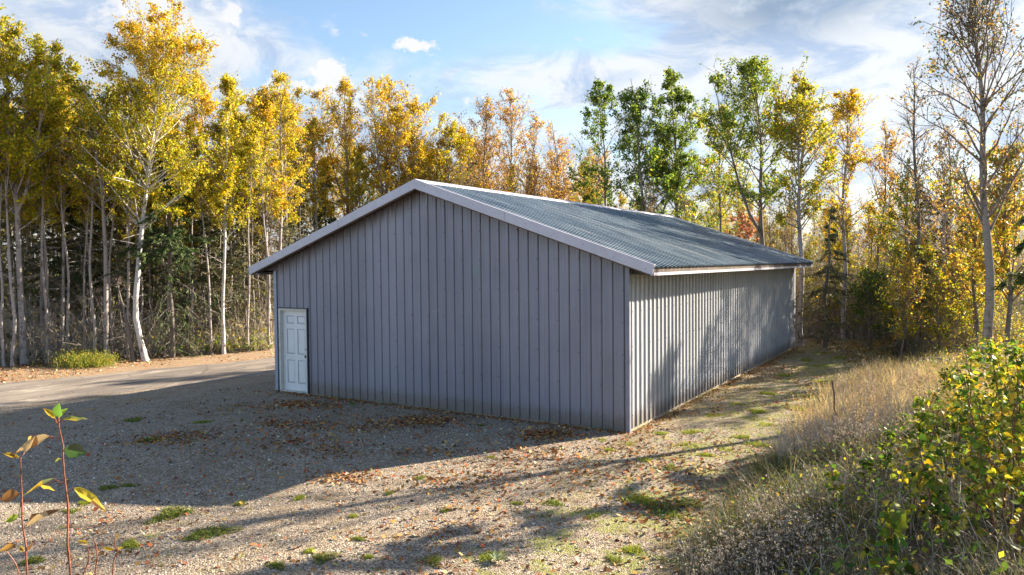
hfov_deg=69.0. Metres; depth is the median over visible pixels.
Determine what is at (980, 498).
aspen sapling
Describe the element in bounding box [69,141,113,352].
birch tree
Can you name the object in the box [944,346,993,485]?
aspen sapling
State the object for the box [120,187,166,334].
spruce tree
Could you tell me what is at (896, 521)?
aspen sapling
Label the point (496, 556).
rosette plant
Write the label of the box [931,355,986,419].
aspen sapling
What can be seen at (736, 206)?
aspen tree
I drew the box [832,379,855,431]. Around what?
grass stalk
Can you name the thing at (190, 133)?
birch tree
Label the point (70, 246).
birch tree
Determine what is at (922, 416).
aspen sapling
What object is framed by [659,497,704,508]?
weed clump
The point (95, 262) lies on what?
spruce tree
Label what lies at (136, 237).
birch tree
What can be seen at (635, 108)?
aspen tree
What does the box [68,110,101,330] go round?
birch tree
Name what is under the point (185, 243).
birch tree
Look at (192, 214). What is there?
birch tree
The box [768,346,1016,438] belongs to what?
dry grass
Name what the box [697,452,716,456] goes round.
weed clump
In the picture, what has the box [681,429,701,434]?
weed clump
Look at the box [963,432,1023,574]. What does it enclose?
aspen sapling
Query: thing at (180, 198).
birch tree
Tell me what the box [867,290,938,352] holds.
green bush
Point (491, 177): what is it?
birch tree
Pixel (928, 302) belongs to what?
young aspen
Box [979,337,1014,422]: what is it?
aspen sapling
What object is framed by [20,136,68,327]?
birch tree
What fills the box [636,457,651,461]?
weed clump
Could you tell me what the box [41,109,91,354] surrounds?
birch tree
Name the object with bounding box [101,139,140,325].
birch tree
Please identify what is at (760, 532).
aster clump
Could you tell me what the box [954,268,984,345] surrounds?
young aspen
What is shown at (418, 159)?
birch tree
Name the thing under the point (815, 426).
weed stalks
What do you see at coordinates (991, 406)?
aspen sapling
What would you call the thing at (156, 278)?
underbrush
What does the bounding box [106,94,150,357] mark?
birch tree
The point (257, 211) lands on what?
birch tree
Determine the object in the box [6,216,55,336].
spruce tree
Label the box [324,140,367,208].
birch tree
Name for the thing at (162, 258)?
birch tree
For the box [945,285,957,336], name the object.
young aspen
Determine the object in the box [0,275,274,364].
underbrush
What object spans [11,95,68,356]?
birch tree
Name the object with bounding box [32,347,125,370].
roadside bush
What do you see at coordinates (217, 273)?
spruce tree
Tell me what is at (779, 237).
aspen tree
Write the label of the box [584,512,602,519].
weed clump
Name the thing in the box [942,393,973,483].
aspen sapling
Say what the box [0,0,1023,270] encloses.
sky
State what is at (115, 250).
birch tree
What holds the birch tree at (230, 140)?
on the ground at (98, 417)
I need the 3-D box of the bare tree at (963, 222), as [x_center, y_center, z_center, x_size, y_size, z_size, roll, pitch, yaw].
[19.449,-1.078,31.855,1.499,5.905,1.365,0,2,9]
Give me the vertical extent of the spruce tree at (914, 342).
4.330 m
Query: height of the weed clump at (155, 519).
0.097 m
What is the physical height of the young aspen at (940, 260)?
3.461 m
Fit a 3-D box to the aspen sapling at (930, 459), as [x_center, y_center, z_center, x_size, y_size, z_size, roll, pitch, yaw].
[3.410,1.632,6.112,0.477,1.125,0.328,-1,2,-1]
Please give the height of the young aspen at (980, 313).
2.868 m
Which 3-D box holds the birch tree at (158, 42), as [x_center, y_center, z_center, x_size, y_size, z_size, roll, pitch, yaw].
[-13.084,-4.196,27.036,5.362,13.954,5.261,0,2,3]
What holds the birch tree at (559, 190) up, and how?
on the ground at (98, 417)
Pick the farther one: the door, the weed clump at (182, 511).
the door
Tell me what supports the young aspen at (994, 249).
on the ground at (98, 417)
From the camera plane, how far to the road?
22.34 m
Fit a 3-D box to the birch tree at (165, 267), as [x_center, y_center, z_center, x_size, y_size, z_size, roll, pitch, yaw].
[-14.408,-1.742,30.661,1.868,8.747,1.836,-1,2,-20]
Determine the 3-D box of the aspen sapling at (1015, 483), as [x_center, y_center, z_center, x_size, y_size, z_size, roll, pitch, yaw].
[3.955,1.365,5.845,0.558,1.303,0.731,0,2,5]
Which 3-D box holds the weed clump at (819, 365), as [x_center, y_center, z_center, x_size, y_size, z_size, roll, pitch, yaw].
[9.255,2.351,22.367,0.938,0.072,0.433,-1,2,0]
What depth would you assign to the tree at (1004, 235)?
21.02 m
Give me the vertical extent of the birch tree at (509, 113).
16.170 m
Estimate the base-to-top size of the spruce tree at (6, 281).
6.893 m
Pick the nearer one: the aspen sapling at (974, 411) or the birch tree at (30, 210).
the aspen sapling at (974, 411)
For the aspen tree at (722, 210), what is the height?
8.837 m
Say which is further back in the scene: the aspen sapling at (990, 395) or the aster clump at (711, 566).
the aspen sapling at (990, 395)
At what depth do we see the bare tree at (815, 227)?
44.27 m
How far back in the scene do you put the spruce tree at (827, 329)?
26.86 m
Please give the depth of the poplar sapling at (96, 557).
2.10 m
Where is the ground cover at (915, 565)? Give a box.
[680,342,1023,574]
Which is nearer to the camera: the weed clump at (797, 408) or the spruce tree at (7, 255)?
the weed clump at (797, 408)
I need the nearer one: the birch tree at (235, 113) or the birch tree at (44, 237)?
the birch tree at (44, 237)
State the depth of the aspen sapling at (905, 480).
6.43 m
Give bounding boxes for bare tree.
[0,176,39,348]
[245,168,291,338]
[343,188,361,212]
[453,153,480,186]
[639,184,660,212]
[751,206,773,246]
[756,206,793,252]
[776,214,796,270]
[780,197,810,275]
[784,206,802,271]
[802,213,823,283]
[832,203,865,271]
[863,190,897,261]
[880,55,948,351]
[880,124,986,353]
[880,236,892,272]
[896,193,919,249]
[923,138,974,265]
[936,191,960,244]
[956,197,976,249]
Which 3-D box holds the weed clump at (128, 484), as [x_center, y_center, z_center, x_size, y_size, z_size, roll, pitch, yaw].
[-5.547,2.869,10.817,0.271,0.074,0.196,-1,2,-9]
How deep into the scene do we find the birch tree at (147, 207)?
30.11 m
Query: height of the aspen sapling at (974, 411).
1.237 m
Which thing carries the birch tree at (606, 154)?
on the ground at (98, 417)
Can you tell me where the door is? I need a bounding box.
[283,310,306,391]
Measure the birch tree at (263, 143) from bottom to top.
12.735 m
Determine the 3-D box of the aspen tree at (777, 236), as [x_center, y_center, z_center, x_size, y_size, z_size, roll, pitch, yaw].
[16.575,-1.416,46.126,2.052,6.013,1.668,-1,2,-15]
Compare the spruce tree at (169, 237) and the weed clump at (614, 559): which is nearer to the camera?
the weed clump at (614, 559)
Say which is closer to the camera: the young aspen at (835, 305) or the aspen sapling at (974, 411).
the aspen sapling at (974, 411)
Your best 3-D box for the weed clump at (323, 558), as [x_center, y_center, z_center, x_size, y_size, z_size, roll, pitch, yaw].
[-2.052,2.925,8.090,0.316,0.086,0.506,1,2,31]
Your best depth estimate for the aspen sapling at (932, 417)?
10.26 m
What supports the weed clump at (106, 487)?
on the ground at (98, 417)
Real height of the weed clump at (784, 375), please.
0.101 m
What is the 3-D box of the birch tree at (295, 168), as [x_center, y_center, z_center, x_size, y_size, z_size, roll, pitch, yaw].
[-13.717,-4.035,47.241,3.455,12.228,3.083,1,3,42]
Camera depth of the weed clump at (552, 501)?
9.83 m
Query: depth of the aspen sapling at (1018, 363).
6.31 m
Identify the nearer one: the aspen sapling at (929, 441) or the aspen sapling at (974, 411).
the aspen sapling at (974, 411)
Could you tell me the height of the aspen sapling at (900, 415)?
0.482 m
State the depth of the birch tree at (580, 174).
51.27 m
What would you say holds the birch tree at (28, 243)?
on the ground at (98, 417)
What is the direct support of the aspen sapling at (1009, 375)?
on the ground at (98, 417)
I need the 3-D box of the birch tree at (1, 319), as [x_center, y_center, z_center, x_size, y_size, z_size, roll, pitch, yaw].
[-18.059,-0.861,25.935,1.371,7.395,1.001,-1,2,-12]
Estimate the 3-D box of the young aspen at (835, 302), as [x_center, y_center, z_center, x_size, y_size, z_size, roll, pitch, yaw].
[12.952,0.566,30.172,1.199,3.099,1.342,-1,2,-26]
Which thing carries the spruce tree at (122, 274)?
on the ground at (98, 417)
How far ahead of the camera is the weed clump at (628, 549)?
8.21 m
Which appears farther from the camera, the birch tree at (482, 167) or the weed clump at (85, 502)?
the birch tree at (482, 167)
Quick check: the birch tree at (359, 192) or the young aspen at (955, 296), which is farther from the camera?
the birch tree at (359, 192)
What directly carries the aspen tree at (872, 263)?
on the ground at (98, 417)
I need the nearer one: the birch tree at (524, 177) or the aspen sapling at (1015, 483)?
the aspen sapling at (1015, 483)
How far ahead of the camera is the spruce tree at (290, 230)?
50.91 m
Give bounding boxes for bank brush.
[886,281,1023,354]
[948,316,1023,379]
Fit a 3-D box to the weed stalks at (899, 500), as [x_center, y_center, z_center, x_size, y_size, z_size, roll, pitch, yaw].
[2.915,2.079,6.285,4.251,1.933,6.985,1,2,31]
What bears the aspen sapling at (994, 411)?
on the ground at (98, 417)
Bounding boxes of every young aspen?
[795,251,823,335]
[816,263,842,337]
[828,265,849,331]
[846,267,869,338]
[872,237,927,359]
[886,249,914,343]
[886,277,917,355]
[903,242,957,350]
[911,252,941,352]
[922,265,949,347]
[930,254,950,319]
[945,260,982,345]
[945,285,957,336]
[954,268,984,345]
[958,266,984,348]
[969,241,1013,322]
[994,269,1018,324]
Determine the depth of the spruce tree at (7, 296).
30.45 m
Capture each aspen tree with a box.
[0,212,7,261]
[44,214,69,263]
[45,72,147,358]
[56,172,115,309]
[105,274,136,361]
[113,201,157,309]
[172,192,202,290]
[565,76,661,213]
[596,79,710,217]
[616,192,636,209]
[640,66,727,227]
[668,187,702,224]
[685,104,757,234]
[689,202,705,225]
[697,51,811,245]
[703,198,732,231]
[709,193,733,226]
[711,203,734,234]
[715,171,754,239]
[729,199,757,241]
[753,69,871,346]
[767,219,783,249]
[771,203,811,284]
[804,235,820,288]
[806,194,855,279]
[821,218,860,335]
[848,200,892,331]
[870,157,942,343]
[874,213,903,269]
[885,0,1023,373]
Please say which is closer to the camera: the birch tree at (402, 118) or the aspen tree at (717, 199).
the aspen tree at (717, 199)
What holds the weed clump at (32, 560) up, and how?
on the ground at (98, 417)
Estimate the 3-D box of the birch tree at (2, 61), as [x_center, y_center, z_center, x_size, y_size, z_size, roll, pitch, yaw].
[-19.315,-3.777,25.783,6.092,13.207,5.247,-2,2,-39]
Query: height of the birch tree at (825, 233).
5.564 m
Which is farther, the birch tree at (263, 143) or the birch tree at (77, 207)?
the birch tree at (263, 143)
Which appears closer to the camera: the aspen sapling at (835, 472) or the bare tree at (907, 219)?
the aspen sapling at (835, 472)
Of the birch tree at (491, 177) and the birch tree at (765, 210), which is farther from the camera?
the birch tree at (491, 177)
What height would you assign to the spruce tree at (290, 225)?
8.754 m
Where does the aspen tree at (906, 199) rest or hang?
on the ground at (98, 417)
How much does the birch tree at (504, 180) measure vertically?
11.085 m
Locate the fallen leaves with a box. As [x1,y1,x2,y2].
[0,338,895,574]
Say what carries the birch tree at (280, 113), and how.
on the ground at (98, 417)
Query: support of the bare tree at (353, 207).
on the ground at (98, 417)
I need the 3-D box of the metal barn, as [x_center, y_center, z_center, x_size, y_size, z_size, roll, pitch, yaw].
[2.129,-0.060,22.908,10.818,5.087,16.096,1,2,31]
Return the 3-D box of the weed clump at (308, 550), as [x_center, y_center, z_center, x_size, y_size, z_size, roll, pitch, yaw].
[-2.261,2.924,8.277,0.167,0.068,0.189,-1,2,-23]
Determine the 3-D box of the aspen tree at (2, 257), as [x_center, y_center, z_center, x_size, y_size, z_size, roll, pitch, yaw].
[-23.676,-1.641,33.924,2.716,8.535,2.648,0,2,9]
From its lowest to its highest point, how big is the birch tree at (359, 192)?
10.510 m
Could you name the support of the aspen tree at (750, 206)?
on the ground at (98, 417)
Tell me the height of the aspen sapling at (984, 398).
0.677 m
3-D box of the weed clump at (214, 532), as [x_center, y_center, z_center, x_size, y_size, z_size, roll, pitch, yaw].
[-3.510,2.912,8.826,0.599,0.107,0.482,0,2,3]
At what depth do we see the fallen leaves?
12.29 m
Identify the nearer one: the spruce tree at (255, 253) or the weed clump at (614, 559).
the weed clump at (614, 559)
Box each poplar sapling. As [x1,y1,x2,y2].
[0,436,63,574]
[7,552,19,574]
[16,403,105,574]
[77,540,89,574]
[93,538,97,574]
[103,538,122,574]
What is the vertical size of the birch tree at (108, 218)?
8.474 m
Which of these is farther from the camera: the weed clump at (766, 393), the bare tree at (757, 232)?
the bare tree at (757, 232)
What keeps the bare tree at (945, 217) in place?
on the ground at (98, 417)
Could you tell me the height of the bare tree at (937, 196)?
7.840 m
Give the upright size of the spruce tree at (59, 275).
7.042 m
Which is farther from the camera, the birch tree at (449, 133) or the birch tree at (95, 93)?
the birch tree at (449, 133)
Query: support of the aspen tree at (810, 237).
on the ground at (98, 417)
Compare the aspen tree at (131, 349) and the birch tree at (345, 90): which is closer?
the aspen tree at (131, 349)
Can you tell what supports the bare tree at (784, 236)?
on the ground at (98, 417)
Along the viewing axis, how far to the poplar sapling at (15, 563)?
2.10 m
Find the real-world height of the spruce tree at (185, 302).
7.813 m
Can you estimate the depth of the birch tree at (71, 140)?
34.87 m
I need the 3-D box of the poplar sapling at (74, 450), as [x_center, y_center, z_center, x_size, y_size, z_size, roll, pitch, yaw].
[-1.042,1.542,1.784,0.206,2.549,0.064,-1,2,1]
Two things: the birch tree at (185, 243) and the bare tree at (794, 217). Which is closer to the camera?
the birch tree at (185, 243)
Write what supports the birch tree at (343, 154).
on the ground at (98, 417)
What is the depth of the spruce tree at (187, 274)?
31.56 m
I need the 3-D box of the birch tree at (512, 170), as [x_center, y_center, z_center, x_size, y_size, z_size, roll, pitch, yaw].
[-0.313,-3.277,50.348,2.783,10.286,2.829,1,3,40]
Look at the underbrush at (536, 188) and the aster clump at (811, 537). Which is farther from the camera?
the underbrush at (536, 188)
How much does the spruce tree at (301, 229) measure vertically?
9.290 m
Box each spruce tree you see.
[0,200,34,362]
[0,271,8,298]
[2,214,24,317]
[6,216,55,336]
[14,215,71,356]
[24,159,142,349]
[28,185,93,352]
[39,219,81,333]
[72,202,115,346]
[91,194,149,352]
[92,187,121,327]
[101,148,218,357]
[101,224,147,339]
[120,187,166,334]
[134,204,180,340]
[152,170,260,349]
[163,177,217,344]
[180,201,236,349]
[190,171,253,341]
[203,196,253,329]
[214,178,272,341]
[225,212,267,350]
[230,198,273,337]
[235,198,273,326]
[239,161,292,340]
[268,195,302,250]
[282,176,312,248]
[282,197,311,241]
[307,164,338,234]
[794,207,874,351]
[811,222,843,314]
[880,247,940,359]
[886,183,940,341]
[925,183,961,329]
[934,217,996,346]
[991,216,1023,312]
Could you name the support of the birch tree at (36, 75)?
on the ground at (98, 417)
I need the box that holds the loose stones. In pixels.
[0,422,810,574]
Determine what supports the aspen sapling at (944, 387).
on the ground at (98, 417)
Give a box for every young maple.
[868,256,911,318]
[884,257,930,359]
[888,221,941,342]
[932,252,971,352]
[936,240,957,280]
[949,252,999,331]
[960,234,999,310]
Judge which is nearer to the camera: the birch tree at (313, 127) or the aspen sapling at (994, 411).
the aspen sapling at (994, 411)
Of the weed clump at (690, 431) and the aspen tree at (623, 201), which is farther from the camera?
the aspen tree at (623, 201)
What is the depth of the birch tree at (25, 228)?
32.23 m
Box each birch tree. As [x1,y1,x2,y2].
[0,4,116,363]
[0,42,35,217]
[0,103,26,342]
[0,112,45,366]
[0,153,43,333]
[0,157,15,366]
[0,183,24,332]
[0,186,28,303]
[6,158,45,319]
[7,82,75,362]
[7,105,35,337]
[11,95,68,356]
[12,86,73,357]
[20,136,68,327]
[23,139,70,359]
[23,185,60,318]
[30,72,89,355]
[39,141,75,347]
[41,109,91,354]
[45,206,68,323]
[50,163,69,303]
[54,185,89,343]
[57,69,97,317]
[59,0,226,361]
[62,98,110,352]
[65,154,104,348]
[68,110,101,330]
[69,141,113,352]
[69,145,108,347]
[78,129,124,325]
[82,117,131,354]
[89,162,114,317]
[91,82,146,313]
[97,199,121,337]
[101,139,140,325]
[102,142,132,346]
[105,164,150,333]
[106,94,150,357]
[106,165,135,344]
[120,155,156,332]
[122,92,200,337]
[128,150,144,316]
[130,146,175,349]
[139,145,183,330]
[141,140,167,308]
[143,112,196,354]
[143,115,199,286]
[148,163,183,343]
[149,184,177,320]
[153,120,207,328]
[161,177,202,334]
[171,176,216,337]
[173,81,220,322]
[174,136,219,352]
[175,120,226,353]
[189,73,261,353]
[198,71,272,329]
[201,98,247,264]
[202,121,225,303]
[214,130,247,328]
[219,122,272,338]
[220,112,273,334]
[229,85,297,343]
[234,135,276,351]
[241,69,314,296]
[241,161,271,339]
[242,120,287,349]
[245,95,285,300]
[259,85,314,246]
[278,132,328,243]
[279,113,341,231]
[292,75,380,215]
[294,116,344,230]
[306,173,337,227]
[315,154,350,221]
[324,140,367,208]
[329,151,376,210]
[330,184,353,218]
[332,148,366,218]
[341,74,431,199]
[364,162,390,199]
[366,103,433,202]
[380,87,443,190]
[386,135,435,179]
[412,112,480,185]
[412,136,465,184]
[441,123,486,187]
[446,93,519,191]
[450,144,478,184]
[457,159,495,189]
[464,140,494,187]
[475,154,501,189]
[481,86,570,195]
[493,167,516,191]
[501,164,526,193]
[509,165,539,194]
[514,158,532,194]
[516,150,549,196]
[525,118,582,202]
[539,149,567,197]
[555,180,579,200]
[566,161,603,203]
[576,147,617,207]
[576,164,609,206]
[586,143,611,204]
[590,158,613,206]
[752,206,778,248]
[793,87,888,341]
[810,206,848,313]
[838,209,862,259]
[851,117,918,327]
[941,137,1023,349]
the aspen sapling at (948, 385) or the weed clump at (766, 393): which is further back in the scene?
the weed clump at (766, 393)
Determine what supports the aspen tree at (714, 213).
on the ground at (98, 417)
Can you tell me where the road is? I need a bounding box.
[0,357,274,406]
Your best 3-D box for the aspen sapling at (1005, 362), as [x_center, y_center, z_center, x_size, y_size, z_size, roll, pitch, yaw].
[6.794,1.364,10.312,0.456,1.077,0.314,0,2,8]
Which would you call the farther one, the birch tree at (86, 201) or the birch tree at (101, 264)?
the birch tree at (101, 264)
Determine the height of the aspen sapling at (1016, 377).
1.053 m
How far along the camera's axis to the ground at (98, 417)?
10.71 m
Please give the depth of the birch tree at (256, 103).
32.02 m
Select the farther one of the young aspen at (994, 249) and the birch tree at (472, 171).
the birch tree at (472, 171)
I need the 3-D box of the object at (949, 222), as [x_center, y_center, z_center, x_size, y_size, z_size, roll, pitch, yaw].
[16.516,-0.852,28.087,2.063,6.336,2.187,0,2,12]
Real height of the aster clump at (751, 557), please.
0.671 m
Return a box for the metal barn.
[248,179,813,432]
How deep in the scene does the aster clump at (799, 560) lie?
6.58 m
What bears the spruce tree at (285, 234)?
on the ground at (98, 417)
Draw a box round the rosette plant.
[487,550,509,560]
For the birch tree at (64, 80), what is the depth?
28.18 m
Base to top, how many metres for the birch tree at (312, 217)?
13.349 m
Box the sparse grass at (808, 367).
[0,337,894,574]
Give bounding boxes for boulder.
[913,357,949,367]
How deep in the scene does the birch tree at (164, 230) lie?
31.57 m
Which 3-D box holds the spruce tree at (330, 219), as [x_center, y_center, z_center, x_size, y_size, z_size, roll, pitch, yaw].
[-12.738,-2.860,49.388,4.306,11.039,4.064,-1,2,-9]
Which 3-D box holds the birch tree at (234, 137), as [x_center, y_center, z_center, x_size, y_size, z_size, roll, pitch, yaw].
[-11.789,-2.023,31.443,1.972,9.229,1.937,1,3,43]
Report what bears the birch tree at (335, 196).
on the ground at (98, 417)
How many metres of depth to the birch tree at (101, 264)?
31.49 m
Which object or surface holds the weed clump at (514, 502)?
on the ground at (98, 417)
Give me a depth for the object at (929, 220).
28.78 m
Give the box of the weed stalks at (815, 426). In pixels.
[759,355,942,463]
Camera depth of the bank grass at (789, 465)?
7.82 m
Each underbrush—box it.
[0,199,318,342]
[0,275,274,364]
[181,321,274,354]
[274,188,804,252]
[710,175,1023,327]
[795,231,1023,342]
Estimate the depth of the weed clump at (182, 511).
9.64 m
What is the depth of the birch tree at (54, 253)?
33.07 m
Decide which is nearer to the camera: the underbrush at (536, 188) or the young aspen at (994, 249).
the young aspen at (994, 249)
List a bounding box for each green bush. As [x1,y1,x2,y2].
[836,260,900,348]
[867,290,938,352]
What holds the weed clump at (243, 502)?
on the ground at (98, 417)
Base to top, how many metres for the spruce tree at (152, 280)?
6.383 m
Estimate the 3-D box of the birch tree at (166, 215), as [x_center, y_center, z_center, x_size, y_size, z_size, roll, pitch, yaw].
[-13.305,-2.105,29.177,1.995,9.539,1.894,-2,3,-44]
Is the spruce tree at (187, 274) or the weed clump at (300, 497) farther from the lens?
the spruce tree at (187, 274)
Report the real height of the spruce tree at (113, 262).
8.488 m
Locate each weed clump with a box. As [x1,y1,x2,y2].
[18,554,48,565]
[61,508,80,513]
[77,500,89,505]
[99,485,119,490]
[116,536,142,549]
[120,483,136,486]
[122,416,142,421]
[137,436,160,441]
[143,510,180,525]
[157,504,195,521]
[183,529,210,541]
[190,420,212,423]
[193,524,243,539]
[233,499,245,505]
[264,558,285,570]
[293,494,305,501]
[303,546,314,553]
[311,550,344,564]
[349,513,358,518]
[349,535,366,540]
[363,553,373,559]
[413,475,426,479]
[420,553,442,566]
[439,507,450,512]
[477,550,505,562]
[509,501,523,504]
[541,497,564,506]
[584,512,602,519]
[605,554,624,563]
[614,543,645,555]
[621,494,657,505]
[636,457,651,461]
[647,498,692,519]
[652,431,668,434]
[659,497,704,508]
[664,463,677,470]
[670,442,706,448]
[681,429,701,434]
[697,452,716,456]
[703,412,726,417]
[717,446,738,452]
[729,402,748,405]
[734,434,749,438]
[743,441,767,446]
[751,408,766,413]
[755,391,775,394]
[755,421,780,425]
[775,373,793,376]
[785,406,808,410]
[804,364,832,366]
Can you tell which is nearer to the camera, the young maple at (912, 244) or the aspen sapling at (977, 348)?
the aspen sapling at (977, 348)
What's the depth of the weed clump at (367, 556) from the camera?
8.07 m
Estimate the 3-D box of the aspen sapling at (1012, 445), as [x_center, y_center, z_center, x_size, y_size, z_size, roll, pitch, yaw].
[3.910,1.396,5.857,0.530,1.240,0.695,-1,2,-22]
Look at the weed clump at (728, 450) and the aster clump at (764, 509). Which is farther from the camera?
the weed clump at (728, 450)
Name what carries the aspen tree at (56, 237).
on the ground at (98, 417)
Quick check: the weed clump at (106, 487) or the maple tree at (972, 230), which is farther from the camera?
the maple tree at (972, 230)
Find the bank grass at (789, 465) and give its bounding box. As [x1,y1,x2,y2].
[645,385,1023,574]
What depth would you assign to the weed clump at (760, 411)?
15.63 m
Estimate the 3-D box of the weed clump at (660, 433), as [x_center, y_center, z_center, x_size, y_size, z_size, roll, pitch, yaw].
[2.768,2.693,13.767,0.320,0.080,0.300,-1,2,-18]
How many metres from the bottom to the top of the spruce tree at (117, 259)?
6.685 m
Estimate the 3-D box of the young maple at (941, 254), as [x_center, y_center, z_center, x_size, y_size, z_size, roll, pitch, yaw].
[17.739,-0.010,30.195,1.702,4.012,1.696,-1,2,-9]
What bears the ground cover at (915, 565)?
on the ground at (98, 417)
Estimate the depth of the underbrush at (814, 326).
30.44 m
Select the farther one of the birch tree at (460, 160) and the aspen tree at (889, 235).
the birch tree at (460, 160)
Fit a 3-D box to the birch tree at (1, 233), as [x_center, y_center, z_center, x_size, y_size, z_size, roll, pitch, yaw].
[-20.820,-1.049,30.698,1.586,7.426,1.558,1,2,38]
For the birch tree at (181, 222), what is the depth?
30.25 m
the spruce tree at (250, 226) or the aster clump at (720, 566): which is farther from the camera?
the spruce tree at (250, 226)
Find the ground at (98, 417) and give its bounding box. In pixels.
[0,265,1023,574]
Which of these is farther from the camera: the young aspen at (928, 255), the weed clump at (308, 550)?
the young aspen at (928, 255)
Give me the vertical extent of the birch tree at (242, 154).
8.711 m
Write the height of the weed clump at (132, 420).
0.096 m
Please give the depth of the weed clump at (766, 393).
17.73 m
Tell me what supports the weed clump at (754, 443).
on the ground at (98, 417)
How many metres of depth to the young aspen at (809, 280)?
31.04 m
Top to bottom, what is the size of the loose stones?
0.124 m
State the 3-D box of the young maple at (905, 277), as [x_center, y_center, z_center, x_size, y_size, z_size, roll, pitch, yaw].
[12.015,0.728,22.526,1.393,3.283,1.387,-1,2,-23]
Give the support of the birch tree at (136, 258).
on the ground at (98, 417)
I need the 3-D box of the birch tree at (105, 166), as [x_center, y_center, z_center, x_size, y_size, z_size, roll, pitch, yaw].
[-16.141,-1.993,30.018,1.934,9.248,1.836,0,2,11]
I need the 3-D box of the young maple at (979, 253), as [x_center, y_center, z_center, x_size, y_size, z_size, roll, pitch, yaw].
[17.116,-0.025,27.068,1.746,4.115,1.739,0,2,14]
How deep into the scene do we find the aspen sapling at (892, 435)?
9.24 m
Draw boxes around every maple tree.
[721,207,758,242]
[926,169,1023,354]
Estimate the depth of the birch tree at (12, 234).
32.92 m
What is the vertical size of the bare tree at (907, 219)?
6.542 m
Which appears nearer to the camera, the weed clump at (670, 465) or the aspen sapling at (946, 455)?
the aspen sapling at (946, 455)
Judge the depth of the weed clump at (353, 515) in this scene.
9.38 m
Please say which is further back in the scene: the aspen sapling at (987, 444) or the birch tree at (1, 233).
the birch tree at (1, 233)
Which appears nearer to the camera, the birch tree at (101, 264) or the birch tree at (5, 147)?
the birch tree at (5, 147)
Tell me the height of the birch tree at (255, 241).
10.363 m
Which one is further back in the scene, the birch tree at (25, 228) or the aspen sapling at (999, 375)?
the birch tree at (25, 228)
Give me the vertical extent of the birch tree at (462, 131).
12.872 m
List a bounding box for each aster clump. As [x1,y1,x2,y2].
[669,547,730,574]
[681,518,742,574]
[691,531,763,574]
[706,506,772,570]
[717,523,796,574]
[732,509,797,573]
[737,475,799,540]
[747,503,812,574]
[753,490,827,562]
[776,491,853,572]
[820,409,871,457]
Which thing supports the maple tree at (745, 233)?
on the ground at (98, 417)
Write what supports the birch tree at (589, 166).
on the ground at (98, 417)
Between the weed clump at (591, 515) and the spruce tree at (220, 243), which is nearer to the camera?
the weed clump at (591, 515)
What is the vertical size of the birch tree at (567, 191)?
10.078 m
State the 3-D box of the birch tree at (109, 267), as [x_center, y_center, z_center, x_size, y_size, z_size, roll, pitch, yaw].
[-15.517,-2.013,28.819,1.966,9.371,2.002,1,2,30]
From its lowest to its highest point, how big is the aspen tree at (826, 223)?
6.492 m
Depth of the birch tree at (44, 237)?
27.56 m
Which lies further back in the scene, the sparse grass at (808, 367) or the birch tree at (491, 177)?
the birch tree at (491, 177)
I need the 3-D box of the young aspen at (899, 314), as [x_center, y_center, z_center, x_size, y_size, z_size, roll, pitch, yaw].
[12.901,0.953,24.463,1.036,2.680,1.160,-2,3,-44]
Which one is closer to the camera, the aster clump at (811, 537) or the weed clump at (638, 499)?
the aster clump at (811, 537)
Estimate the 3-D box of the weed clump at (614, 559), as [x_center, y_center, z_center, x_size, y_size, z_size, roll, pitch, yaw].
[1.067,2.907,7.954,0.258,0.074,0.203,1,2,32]
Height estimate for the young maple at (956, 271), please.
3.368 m
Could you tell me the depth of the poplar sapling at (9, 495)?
1.70 m
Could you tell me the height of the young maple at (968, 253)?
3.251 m
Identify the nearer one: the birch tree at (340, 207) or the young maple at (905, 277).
the young maple at (905, 277)
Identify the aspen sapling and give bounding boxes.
[824,464,846,527]
[854,493,914,574]
[856,454,876,499]
[876,457,884,475]
[882,426,896,455]
[882,449,896,480]
[888,406,970,534]
[896,408,909,437]
[897,402,929,468]
[899,416,966,552]
[907,389,944,456]
[916,471,959,557]
[919,429,937,448]
[928,388,939,407]
[929,411,937,432]
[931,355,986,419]
[935,354,1011,461]
[936,367,953,406]
[937,361,957,403]
[939,436,958,477]
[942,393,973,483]
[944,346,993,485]
[947,367,1023,543]
[951,449,1002,568]
[954,388,1023,533]
[960,341,992,392]
[963,337,1023,465]
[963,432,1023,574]
[966,377,1023,539]
[974,339,1023,461]
[975,407,1005,509]
[976,390,989,422]
[978,336,1021,408]
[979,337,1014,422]
[983,390,999,443]
[984,349,1023,499]
[986,355,1011,406]
[987,343,1023,407]
[992,351,1022,408]
[997,339,1023,496]
[1011,346,1023,427]
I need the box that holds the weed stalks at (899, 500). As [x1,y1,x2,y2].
[650,405,1023,574]
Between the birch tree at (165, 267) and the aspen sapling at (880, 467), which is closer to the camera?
the aspen sapling at (880, 467)
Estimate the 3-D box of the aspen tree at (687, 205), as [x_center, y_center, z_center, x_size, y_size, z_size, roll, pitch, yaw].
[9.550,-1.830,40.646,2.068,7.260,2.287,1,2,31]
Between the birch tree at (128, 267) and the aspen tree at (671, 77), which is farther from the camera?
the aspen tree at (671, 77)
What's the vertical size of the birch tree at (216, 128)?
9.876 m
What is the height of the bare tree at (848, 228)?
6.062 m
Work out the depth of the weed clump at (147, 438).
13.65 m
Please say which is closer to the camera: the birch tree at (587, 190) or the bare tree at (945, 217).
the bare tree at (945, 217)

